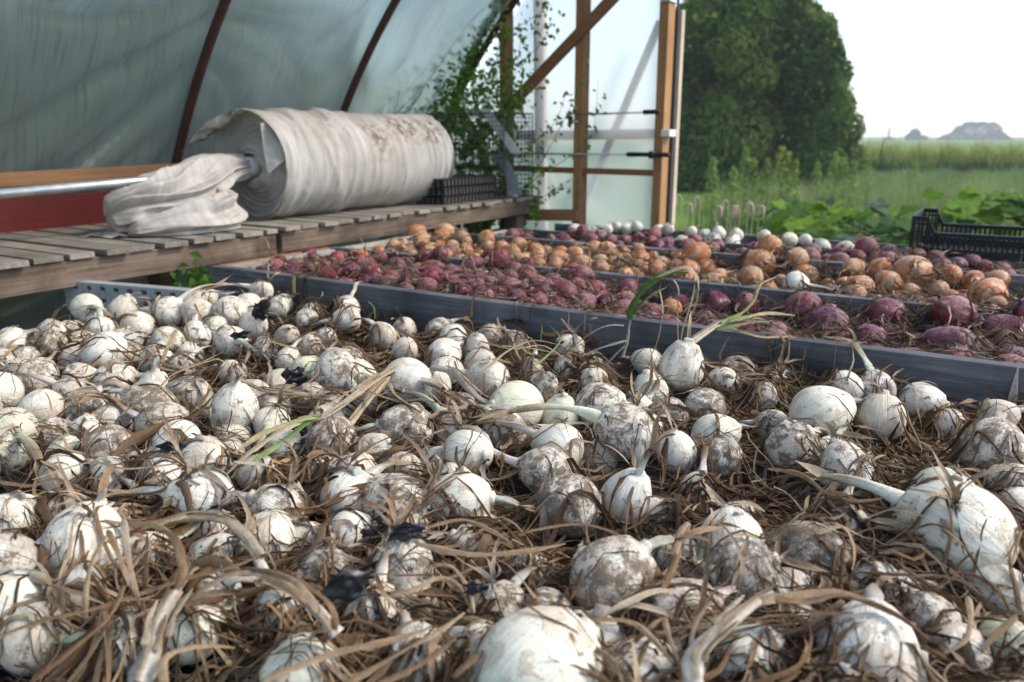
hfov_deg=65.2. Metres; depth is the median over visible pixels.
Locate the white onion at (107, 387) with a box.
[103,361,129,402]
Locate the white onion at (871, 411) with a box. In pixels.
[855,377,906,443]
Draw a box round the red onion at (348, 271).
[343,264,361,281]
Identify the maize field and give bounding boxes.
[776,136,1023,173]
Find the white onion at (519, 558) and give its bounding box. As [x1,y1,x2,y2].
[496,525,554,593]
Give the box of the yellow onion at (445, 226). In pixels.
[435,223,470,235]
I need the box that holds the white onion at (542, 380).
[528,371,577,402]
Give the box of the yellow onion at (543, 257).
[531,245,546,262]
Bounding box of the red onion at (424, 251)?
[416,248,435,262]
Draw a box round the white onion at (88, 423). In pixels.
[67,406,105,438]
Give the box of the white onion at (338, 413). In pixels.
[306,390,353,431]
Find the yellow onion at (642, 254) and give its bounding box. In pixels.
[633,247,650,261]
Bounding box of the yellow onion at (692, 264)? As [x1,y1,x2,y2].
[680,260,699,273]
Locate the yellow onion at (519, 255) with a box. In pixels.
[511,253,530,261]
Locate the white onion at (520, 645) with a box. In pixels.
[473,588,686,681]
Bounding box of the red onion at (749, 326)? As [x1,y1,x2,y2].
[728,319,777,333]
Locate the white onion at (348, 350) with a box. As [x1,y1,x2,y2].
[308,346,362,357]
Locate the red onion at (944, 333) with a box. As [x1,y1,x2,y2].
[885,324,983,351]
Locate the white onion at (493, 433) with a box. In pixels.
[465,397,527,454]
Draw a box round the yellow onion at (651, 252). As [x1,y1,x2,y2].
[649,251,659,258]
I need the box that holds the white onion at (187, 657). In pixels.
[162,545,329,664]
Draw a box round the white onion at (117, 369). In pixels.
[92,363,190,385]
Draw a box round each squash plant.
[741,199,862,240]
[744,195,857,234]
[761,197,847,233]
[783,208,891,241]
[792,198,900,242]
[803,198,933,244]
[828,214,967,244]
[873,188,992,240]
[898,186,1023,235]
[923,187,1023,240]
[956,195,1023,240]
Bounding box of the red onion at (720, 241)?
[713,238,733,251]
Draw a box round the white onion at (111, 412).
[70,391,133,430]
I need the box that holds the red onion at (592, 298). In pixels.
[570,292,609,309]
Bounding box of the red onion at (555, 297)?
[552,295,565,302]
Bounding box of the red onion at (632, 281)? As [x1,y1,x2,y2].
[613,257,649,294]
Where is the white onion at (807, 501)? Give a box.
[769,486,909,560]
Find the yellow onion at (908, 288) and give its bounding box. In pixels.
[900,279,935,293]
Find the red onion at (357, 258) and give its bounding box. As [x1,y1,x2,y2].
[350,253,368,264]
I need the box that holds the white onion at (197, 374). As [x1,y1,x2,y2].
[174,355,224,424]
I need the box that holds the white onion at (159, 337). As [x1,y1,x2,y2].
[127,326,184,373]
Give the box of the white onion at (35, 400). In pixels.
[17,385,65,418]
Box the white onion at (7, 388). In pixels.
[0,372,24,407]
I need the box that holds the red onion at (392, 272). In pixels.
[365,268,398,277]
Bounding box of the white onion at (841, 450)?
[786,418,873,498]
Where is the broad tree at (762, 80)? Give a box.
[676,0,869,192]
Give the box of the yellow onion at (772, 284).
[762,279,782,287]
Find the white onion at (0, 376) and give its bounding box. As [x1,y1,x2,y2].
[0,362,12,408]
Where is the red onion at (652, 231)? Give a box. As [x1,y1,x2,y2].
[636,228,660,238]
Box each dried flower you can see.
[676,194,681,227]
[685,203,692,230]
[693,196,700,230]
[715,205,721,226]
[721,200,728,232]
[730,205,737,232]
[732,205,739,227]
[745,201,753,234]
[746,203,753,233]
[757,205,764,233]
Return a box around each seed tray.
[417,191,497,204]
[426,183,498,195]
[431,174,497,186]
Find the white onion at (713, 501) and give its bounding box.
[682,482,755,517]
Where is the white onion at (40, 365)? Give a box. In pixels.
[14,351,76,394]
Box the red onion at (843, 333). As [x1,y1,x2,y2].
[834,331,851,337]
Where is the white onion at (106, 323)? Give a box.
[77,305,115,333]
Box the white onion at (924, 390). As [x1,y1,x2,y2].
[899,382,987,418]
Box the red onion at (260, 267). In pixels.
[255,258,267,270]
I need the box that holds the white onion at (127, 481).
[101,456,148,497]
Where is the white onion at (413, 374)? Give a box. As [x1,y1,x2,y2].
[383,357,474,405]
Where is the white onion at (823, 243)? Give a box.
[815,237,830,248]
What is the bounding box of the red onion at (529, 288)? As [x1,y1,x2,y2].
[522,276,540,296]
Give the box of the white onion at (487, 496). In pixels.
[431,472,574,527]
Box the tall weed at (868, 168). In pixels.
[856,158,874,204]
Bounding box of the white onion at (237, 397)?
[209,358,258,427]
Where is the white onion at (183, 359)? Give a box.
[167,323,239,378]
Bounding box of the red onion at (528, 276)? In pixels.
[523,248,566,278]
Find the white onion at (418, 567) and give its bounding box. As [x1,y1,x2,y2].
[352,474,436,589]
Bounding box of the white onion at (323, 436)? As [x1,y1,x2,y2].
[305,416,360,455]
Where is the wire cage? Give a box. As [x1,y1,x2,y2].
[409,109,532,198]
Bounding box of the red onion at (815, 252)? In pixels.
[789,247,820,259]
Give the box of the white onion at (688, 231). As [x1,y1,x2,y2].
[685,224,700,236]
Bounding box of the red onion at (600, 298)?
[587,281,614,311]
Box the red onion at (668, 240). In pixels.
[661,237,673,245]
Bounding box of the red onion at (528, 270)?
[517,265,537,278]
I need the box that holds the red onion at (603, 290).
[573,280,608,294]
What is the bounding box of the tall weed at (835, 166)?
[823,152,842,197]
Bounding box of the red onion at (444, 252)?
[432,231,448,260]
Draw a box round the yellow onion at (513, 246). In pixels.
[485,244,520,253]
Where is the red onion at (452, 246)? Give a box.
[447,244,459,254]
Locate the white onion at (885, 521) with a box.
[827,495,937,542]
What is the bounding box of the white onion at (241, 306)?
[212,296,282,325]
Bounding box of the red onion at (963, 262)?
[939,252,967,269]
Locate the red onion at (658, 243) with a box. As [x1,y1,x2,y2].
[640,239,664,247]
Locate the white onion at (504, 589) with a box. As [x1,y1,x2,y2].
[477,516,559,620]
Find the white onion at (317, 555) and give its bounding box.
[300,519,354,586]
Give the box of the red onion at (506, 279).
[498,277,552,290]
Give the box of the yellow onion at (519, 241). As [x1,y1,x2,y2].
[511,237,540,250]
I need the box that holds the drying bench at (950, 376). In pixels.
[211,223,1023,431]
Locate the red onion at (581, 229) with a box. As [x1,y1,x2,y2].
[576,217,588,237]
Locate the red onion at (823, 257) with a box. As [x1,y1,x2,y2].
[821,254,831,259]
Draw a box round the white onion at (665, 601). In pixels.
[634,523,748,654]
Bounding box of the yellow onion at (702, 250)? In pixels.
[681,242,734,262]
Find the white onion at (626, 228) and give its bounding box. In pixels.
[620,223,632,234]
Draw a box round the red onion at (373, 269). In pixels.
[361,263,396,276]
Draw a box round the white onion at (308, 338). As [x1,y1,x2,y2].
[297,334,344,355]
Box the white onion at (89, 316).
[27,306,105,336]
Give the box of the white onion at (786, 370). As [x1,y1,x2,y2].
[752,351,794,383]
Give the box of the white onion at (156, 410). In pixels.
[59,390,192,443]
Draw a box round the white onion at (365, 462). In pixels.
[327,438,378,476]
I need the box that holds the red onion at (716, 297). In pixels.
[704,271,731,314]
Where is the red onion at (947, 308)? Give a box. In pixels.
[931,295,977,329]
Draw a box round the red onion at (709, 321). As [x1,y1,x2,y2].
[703,319,717,325]
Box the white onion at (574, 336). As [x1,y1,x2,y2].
[562,310,604,363]
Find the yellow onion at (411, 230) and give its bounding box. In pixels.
[406,224,434,235]
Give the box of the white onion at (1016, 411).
[976,399,1023,424]
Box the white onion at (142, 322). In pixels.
[120,295,160,334]
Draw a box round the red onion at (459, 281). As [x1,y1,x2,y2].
[432,279,469,290]
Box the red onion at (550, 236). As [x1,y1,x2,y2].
[545,234,555,239]
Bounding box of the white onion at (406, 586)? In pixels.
[365,485,440,622]
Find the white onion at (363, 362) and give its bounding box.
[344,347,375,383]
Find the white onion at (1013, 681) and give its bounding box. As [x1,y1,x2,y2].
[999,680,1023,681]
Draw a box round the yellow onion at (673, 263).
[667,258,681,275]
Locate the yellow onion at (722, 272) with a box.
[711,264,732,280]
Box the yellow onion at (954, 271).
[937,261,974,287]
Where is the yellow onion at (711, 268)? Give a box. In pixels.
[685,259,716,275]
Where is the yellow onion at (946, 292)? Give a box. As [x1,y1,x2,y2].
[940,289,975,297]
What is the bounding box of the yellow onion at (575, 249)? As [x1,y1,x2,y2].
[566,246,600,262]
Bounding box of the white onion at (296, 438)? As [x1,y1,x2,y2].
[264,393,322,462]
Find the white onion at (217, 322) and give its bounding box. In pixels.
[204,302,228,343]
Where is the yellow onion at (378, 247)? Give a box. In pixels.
[363,245,384,250]
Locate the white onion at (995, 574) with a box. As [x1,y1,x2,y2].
[906,446,1023,620]
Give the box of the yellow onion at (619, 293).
[614,291,655,300]
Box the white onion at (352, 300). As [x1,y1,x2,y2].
[334,281,383,313]
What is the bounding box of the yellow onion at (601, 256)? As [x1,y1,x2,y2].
[591,254,607,264]
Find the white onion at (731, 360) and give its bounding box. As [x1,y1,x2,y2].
[718,336,754,385]
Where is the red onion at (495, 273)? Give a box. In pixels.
[486,268,520,278]
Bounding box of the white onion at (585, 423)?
[523,387,609,451]
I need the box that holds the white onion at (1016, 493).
[999,487,1023,524]
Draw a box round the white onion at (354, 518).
[328,508,446,555]
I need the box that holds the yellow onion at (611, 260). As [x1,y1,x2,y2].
[606,248,619,266]
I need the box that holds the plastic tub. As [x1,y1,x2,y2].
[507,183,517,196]
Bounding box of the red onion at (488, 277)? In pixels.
[457,275,495,289]
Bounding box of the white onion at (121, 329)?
[114,325,131,332]
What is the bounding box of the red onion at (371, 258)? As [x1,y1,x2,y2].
[358,246,375,262]
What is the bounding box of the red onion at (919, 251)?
[909,248,925,258]
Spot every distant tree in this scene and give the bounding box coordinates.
[884,126,895,139]
[904,125,928,139]
[936,121,1009,139]
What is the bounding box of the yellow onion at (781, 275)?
[773,258,807,283]
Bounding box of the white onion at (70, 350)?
[57,341,132,370]
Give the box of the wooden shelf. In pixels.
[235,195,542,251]
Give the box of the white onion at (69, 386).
[0,364,86,401]
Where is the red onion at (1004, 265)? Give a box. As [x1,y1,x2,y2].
[994,262,1023,271]
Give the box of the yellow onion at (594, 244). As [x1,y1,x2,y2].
[570,241,600,254]
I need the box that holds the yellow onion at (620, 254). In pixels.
[611,253,637,259]
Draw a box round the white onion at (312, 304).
[302,292,322,312]
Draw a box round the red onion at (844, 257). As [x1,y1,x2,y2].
[828,252,850,261]
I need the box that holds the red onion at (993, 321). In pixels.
[969,276,1023,343]
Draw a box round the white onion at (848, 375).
[835,343,853,388]
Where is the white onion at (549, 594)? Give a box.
[504,546,574,610]
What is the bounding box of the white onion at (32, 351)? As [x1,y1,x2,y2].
[13,329,97,359]
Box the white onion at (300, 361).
[289,350,363,382]
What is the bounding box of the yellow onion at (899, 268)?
[867,255,935,292]
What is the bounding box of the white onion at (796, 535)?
[748,500,851,588]
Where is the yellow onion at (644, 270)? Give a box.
[637,249,664,273]
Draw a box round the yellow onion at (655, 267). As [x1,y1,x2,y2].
[648,260,673,275]
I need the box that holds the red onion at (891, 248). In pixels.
[881,244,898,253]
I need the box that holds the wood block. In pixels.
[215,247,329,265]
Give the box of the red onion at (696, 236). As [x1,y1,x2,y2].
[688,234,704,241]
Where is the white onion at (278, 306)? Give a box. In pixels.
[268,271,314,318]
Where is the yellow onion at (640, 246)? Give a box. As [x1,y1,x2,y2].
[630,243,645,251]
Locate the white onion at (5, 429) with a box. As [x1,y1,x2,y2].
[0,408,46,472]
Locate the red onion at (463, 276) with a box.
[459,264,475,280]
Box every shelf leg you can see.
[148,270,178,296]
[504,215,523,229]
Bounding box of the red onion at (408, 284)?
[394,282,414,288]
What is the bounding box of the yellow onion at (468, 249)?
[460,239,473,255]
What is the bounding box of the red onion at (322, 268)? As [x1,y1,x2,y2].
[296,260,330,276]
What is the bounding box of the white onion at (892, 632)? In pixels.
[813,571,921,681]
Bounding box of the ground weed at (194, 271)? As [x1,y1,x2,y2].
[169,251,208,287]
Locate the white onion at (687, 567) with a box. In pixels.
[679,503,739,581]
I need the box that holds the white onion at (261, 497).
[198,470,309,522]
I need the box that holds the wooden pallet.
[0,223,277,297]
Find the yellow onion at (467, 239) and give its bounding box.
[459,231,471,243]
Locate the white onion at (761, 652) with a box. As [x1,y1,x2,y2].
[708,568,795,681]
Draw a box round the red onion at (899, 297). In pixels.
[884,294,920,302]
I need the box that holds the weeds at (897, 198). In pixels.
[675,154,1023,244]
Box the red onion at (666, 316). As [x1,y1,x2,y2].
[617,314,680,321]
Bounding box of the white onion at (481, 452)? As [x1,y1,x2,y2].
[445,429,493,485]
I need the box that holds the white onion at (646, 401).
[627,362,683,407]
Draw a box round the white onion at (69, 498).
[38,493,87,533]
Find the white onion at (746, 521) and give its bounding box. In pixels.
[695,475,765,561]
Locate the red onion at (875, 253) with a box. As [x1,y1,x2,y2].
[867,237,891,262]
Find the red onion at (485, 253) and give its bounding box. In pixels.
[471,248,493,258]
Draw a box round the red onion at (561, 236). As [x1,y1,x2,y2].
[549,233,570,239]
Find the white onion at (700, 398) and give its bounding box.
[684,372,740,425]
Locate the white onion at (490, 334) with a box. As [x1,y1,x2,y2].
[468,298,502,346]
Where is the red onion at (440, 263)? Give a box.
[433,261,451,270]
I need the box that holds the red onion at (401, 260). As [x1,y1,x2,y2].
[362,257,406,269]
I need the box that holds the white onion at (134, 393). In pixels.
[73,382,177,411]
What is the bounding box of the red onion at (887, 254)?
[878,251,897,264]
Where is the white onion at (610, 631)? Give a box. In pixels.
[500,560,625,644]
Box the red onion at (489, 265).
[486,242,497,270]
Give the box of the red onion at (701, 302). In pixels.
[691,264,703,311]
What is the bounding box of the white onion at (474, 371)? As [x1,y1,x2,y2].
[447,359,509,399]
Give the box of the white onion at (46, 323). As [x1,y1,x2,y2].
[34,298,74,341]
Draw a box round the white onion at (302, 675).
[259,633,340,681]
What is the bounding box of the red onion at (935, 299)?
[903,291,937,302]
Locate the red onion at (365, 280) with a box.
[356,249,369,282]
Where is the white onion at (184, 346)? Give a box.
[153,328,205,361]
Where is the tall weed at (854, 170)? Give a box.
[840,160,862,207]
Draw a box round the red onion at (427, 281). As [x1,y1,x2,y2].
[385,277,438,291]
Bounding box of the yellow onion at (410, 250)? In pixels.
[405,249,416,251]
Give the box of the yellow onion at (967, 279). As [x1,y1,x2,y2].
[960,270,984,289]
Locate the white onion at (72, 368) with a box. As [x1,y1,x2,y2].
[61,362,96,385]
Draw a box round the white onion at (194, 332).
[168,307,211,345]
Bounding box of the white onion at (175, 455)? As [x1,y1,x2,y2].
[148,448,186,462]
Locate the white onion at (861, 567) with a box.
[851,518,1012,603]
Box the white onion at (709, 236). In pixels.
[691,229,720,240]
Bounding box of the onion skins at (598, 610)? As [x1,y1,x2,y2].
[0,320,1023,681]
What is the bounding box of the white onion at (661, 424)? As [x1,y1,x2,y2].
[646,412,663,437]
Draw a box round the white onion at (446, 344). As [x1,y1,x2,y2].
[427,336,465,364]
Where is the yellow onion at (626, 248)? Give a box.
[618,247,629,252]
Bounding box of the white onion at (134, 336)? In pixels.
[53,330,149,348]
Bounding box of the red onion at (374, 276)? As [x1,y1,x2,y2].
[360,273,380,283]
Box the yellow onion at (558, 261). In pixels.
[548,253,571,266]
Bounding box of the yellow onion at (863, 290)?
[841,284,884,295]
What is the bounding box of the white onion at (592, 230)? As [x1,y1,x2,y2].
[587,226,607,232]
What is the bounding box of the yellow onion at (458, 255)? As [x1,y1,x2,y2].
[454,254,466,257]
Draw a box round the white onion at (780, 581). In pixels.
[734,512,816,623]
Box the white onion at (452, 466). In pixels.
[437,441,470,478]
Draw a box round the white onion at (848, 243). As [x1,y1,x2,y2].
[821,238,853,249]
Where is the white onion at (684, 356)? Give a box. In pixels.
[658,310,704,390]
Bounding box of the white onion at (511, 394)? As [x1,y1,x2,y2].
[426,380,543,426]
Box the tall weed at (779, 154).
[764,145,793,198]
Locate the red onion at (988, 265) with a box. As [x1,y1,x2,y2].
[975,260,1003,271]
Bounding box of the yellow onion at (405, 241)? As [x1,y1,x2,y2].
[398,238,409,247]
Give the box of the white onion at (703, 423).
[691,414,775,451]
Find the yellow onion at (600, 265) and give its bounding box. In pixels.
[592,261,608,271]
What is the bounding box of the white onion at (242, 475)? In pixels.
[157,402,276,491]
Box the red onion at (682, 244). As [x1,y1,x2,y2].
[679,239,691,249]
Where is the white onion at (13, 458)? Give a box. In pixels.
[0,428,31,474]
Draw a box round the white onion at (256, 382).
[247,361,296,396]
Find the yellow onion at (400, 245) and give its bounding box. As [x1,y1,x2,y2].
[395,243,413,251]
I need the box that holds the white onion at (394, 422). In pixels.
[354,403,433,452]
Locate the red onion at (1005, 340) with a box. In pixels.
[989,337,1016,348]
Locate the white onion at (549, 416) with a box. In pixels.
[541,380,578,427]
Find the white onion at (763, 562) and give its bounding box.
[708,538,849,604]
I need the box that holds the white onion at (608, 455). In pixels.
[581,358,661,475]
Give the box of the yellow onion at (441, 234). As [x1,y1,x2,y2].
[432,230,458,241]
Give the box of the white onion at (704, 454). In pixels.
[679,428,738,507]
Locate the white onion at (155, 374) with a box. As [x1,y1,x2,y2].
[119,334,170,386]
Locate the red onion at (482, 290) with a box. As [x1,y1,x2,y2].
[472,285,493,297]
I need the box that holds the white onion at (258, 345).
[252,327,281,361]
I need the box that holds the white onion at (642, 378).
[633,369,668,401]
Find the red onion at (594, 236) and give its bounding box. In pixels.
[584,232,602,241]
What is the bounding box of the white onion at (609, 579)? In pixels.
[569,526,724,622]
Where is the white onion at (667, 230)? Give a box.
[662,223,674,234]
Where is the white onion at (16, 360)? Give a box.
[0,345,26,374]
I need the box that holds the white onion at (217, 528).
[151,426,240,537]
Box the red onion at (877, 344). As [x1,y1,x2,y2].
[845,330,884,346]
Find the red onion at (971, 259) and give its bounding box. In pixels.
[964,254,981,268]
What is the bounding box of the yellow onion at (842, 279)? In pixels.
[835,271,854,285]
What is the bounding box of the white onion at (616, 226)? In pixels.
[610,221,621,232]
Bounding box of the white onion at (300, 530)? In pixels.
[210,466,328,562]
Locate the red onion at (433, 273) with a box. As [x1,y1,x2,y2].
[421,270,454,287]
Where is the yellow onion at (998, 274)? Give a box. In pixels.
[982,268,1010,286]
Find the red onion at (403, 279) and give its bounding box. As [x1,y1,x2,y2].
[397,275,412,284]
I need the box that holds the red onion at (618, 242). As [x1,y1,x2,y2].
[608,233,623,244]
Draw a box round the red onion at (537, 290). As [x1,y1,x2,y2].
[528,287,571,302]
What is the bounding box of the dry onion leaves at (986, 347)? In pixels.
[248,229,1023,423]
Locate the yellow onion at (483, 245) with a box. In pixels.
[480,240,500,249]
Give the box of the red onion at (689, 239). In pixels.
[675,228,695,241]
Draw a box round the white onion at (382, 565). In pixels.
[343,513,399,639]
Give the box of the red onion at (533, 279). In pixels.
[504,275,553,297]
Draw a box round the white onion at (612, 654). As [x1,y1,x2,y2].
[570,632,623,681]
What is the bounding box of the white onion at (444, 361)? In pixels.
[433,349,463,388]
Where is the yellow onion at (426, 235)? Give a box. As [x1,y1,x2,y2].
[420,230,440,242]
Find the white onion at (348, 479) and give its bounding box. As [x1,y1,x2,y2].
[320,452,425,520]
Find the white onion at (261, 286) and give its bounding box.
[191,280,273,301]
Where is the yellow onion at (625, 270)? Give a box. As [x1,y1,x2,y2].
[617,267,633,274]
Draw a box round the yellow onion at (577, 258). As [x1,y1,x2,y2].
[573,255,594,266]
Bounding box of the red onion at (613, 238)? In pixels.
[604,234,617,242]
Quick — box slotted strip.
[64,280,234,309]
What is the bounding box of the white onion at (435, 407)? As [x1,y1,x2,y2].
[376,371,467,443]
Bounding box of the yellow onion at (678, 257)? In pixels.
[658,248,680,260]
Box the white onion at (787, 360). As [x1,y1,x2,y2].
[766,336,807,386]
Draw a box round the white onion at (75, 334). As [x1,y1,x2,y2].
[71,330,93,340]
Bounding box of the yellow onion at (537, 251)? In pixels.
[516,247,545,255]
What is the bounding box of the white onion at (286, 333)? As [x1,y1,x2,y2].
[274,324,299,343]
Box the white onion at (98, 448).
[80,424,135,459]
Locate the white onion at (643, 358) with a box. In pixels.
[613,348,660,373]
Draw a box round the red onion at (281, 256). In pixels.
[273,255,291,262]
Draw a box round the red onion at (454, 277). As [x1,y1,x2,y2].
[443,264,465,289]
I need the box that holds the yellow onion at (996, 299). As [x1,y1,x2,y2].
[982,296,1006,307]
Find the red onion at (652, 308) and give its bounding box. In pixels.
[641,303,678,314]
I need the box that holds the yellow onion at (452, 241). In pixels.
[445,239,459,246]
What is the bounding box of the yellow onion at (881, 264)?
[866,257,896,279]
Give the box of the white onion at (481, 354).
[464,349,536,374]
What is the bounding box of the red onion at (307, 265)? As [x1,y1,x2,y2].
[301,262,315,272]
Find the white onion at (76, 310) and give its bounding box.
[70,293,137,328]
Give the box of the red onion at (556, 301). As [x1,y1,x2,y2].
[521,290,566,306]
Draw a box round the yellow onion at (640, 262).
[631,259,674,267]
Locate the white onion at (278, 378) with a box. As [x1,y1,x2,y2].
[245,368,297,418]
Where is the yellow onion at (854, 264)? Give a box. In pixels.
[825,258,866,276]
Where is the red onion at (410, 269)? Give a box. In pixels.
[402,267,417,274]
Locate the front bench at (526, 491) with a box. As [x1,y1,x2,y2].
[0,305,1023,681]
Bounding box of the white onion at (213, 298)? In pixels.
[202,285,239,305]
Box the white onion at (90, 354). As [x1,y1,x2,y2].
[80,328,156,367]
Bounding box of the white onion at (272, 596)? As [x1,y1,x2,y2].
[212,491,306,638]
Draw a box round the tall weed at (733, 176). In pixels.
[717,165,742,230]
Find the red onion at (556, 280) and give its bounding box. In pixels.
[534,255,562,282]
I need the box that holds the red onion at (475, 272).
[470,251,485,277]
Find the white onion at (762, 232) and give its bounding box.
[757,229,770,240]
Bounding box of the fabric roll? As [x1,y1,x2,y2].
[0,107,454,237]
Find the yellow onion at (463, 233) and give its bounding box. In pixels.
[454,223,469,243]
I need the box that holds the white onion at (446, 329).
[439,317,469,351]
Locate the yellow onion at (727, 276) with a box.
[691,259,737,284]
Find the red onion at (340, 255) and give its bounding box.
[328,251,349,261]
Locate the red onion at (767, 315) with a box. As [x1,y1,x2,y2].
[754,289,787,319]
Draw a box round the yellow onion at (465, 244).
[458,242,480,247]
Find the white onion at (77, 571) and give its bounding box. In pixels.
[53,457,112,617]
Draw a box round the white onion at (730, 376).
[705,367,771,398]
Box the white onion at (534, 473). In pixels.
[424,384,572,493]
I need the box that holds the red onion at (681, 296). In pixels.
[672,294,702,316]
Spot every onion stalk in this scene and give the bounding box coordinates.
[104,511,267,560]
[127,529,192,681]
[183,567,343,639]
[227,364,395,473]
[240,378,331,401]
[348,374,390,425]
[430,364,489,404]
[554,266,698,374]
[681,584,928,681]
[692,277,797,350]
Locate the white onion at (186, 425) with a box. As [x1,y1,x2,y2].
[13,419,200,456]
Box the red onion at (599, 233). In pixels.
[595,231,604,241]
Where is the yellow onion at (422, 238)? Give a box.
[410,235,428,249]
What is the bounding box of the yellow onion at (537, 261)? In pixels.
[519,257,546,265]
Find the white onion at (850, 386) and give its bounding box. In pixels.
[825,342,863,397]
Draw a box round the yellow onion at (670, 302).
[661,299,704,315]
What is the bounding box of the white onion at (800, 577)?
[760,525,817,592]
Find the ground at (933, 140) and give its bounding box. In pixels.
[675,137,1023,230]
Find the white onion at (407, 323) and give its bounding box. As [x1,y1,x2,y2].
[391,308,415,337]
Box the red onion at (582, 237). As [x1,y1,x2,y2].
[580,232,587,240]
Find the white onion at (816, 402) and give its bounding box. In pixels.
[789,385,895,437]
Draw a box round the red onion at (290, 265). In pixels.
[255,237,300,273]
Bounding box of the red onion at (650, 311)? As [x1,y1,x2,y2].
[640,304,668,315]
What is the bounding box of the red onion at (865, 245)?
[854,237,894,256]
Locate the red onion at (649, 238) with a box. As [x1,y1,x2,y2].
[645,228,656,246]
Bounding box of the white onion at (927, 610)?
[814,521,962,627]
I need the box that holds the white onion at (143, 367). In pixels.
[138,347,204,372]
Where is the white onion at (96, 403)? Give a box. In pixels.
[64,360,131,419]
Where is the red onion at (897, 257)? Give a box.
[887,254,905,262]
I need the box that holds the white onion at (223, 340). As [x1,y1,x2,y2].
[213,326,278,363]
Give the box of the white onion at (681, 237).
[675,235,687,239]
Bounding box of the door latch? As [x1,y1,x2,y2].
[568,116,577,124]
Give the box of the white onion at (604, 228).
[590,225,612,233]
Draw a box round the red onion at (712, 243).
[706,231,724,251]
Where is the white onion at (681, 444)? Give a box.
[654,396,698,473]
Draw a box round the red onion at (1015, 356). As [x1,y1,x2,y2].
[997,354,1023,363]
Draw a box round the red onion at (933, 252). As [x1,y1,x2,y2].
[926,250,963,259]
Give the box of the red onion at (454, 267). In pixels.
[443,232,464,275]
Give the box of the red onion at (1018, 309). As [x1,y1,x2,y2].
[1012,298,1023,318]
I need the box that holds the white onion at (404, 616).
[374,575,451,681]
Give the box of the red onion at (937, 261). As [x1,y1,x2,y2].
[932,245,952,268]
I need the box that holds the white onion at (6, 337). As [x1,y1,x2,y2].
[0,327,49,348]
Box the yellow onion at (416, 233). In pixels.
[409,230,427,238]
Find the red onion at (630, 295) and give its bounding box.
[597,292,633,300]
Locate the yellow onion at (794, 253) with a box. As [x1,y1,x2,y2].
[771,246,808,267]
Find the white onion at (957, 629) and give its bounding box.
[928,598,1006,681]
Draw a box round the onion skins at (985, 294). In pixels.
[276,222,997,349]
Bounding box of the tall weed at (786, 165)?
[775,151,796,199]
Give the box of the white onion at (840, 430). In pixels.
[820,393,884,451]
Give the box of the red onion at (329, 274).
[319,270,341,279]
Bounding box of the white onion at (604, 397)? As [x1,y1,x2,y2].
[575,382,683,430]
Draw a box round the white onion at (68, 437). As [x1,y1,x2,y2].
[44,392,80,457]
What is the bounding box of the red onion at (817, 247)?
[801,241,821,254]
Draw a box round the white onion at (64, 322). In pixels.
[52,304,83,330]
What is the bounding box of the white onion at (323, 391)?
[284,387,355,417]
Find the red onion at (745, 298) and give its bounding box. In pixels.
[732,286,759,315]
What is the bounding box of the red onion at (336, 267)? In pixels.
[331,264,342,277]
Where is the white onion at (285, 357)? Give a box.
[275,331,324,368]
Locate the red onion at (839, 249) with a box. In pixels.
[829,235,866,254]
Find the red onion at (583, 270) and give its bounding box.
[565,244,594,285]
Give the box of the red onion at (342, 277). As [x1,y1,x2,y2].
[326,258,354,281]
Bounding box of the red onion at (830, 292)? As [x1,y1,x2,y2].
[824,285,840,293]
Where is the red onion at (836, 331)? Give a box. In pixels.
[816,326,861,336]
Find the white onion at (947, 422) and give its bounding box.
[931,406,966,442]
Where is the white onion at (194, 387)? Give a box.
[55,376,212,408]
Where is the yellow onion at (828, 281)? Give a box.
[821,278,834,284]
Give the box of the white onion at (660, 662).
[602,532,720,681]
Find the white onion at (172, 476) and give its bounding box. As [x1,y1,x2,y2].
[137,406,256,486]
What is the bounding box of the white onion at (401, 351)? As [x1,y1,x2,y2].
[368,337,417,361]
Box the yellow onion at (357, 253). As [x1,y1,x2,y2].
[351,248,369,257]
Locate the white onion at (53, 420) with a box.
[36,416,68,453]
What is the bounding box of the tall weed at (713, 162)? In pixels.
[698,156,719,229]
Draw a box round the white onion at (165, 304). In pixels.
[152,271,243,325]
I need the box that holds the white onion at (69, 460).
[39,453,89,489]
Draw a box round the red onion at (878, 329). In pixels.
[854,324,919,344]
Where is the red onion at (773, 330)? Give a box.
[736,326,786,334]
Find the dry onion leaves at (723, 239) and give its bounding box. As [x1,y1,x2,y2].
[592,221,989,259]
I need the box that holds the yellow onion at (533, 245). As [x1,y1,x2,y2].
[526,242,549,251]
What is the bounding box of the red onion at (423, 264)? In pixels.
[420,246,446,266]
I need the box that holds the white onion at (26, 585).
[0,574,45,617]
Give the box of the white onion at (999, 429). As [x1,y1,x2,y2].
[958,405,1023,473]
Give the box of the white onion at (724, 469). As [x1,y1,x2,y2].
[700,413,742,478]
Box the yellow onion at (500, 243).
[494,239,516,247]
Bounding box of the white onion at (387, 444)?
[352,423,415,456]
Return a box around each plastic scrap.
[155,440,187,452]
[230,331,252,339]
[251,300,271,320]
[281,366,307,384]
[322,567,372,602]
[360,527,373,538]
[388,521,424,541]
[462,581,488,595]
[537,339,563,347]
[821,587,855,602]
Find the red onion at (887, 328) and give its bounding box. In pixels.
[882,314,906,345]
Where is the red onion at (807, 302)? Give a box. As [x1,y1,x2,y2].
[748,291,822,326]
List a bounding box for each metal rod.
[504,151,669,158]
[566,109,659,114]
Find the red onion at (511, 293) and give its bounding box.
[497,285,526,300]
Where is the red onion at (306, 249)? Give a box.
[302,247,315,252]
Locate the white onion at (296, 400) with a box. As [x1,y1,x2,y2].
[287,383,323,415]
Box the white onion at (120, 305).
[106,292,144,326]
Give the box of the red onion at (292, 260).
[287,258,303,265]

